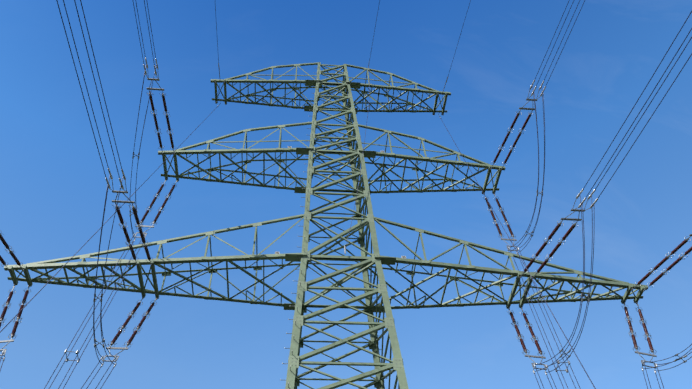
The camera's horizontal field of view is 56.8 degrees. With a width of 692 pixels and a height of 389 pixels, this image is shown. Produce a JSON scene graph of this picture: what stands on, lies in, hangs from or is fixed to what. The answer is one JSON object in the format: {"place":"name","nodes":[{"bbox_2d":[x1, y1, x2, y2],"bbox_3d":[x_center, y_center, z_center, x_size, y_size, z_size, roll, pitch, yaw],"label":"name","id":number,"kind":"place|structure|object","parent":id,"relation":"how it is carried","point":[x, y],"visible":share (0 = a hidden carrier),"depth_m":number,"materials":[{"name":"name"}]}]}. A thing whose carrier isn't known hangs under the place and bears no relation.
{"place":"outdoors","nodes":[
{"label":"outdoors","id":0,"kind":"place"},
{"bbox_2d":[0,0,691,388],"label":"sky","id":1,"kind":"structure","parent":0,"point":[53,184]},
{"label":"ground","id":2,"kind":"structure","parent":0,"visible":0},
{"bbox_2d":[4,62,647,388],"bbox_3d":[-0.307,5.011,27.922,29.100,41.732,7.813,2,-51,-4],"label":"steel tower","id":3,"kind":"structure","parent":2,"relation":"on","point":[381,366],"depth_m":30.22,"materials":[{"name":"green metal"}]},
{"bbox_2d":[77,64,584,387],"bbox_3d":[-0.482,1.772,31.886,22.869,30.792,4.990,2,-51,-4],"label":"gusset plates","id":4,"kind":"object","parent":3,"relation":"attached to","point":[297,318],"visible":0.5,"depth_m":30.03,"materials":[{"name":"green paint"}]},
{"bbox_2d":[0,94,691,352],"bbox_3d":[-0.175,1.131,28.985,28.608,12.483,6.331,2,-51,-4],"label":"insulators","id":5,"kind":"object","parent":3,"relation":"attached to","point":[556,228],"visible":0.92,"depth_m":27.32,"materials":[{"name":"brown ceramic"}]},
{"bbox_2d":[0,62,691,386],"bbox_3d":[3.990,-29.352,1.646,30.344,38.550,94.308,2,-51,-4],"label":"fittings","id":6,"kind":"object","parent":5,"relation":"attached to","point":[140,225],"visible":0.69,"depth_m":26.82,"materials":[{"name":"grey metal"}]},
{"bbox_2d":[2,58,656,373],"bbox_3d":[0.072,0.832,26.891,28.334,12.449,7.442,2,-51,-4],"label":"dead end clamps","id":7,"kind":"object","parent":6,"relation":"attached to","point":[577,196],"visible":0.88,"depth_m":23.66,"materials":[{"name":"metal"}]},
{"bbox_2d":[0,0,691,388],"bbox_3d":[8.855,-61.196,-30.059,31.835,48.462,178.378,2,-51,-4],"label":"conductors","id":8,"kind":"structure","parent":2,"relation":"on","point":[94,306],"depth_m":22.81,"materials":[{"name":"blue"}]}
]}

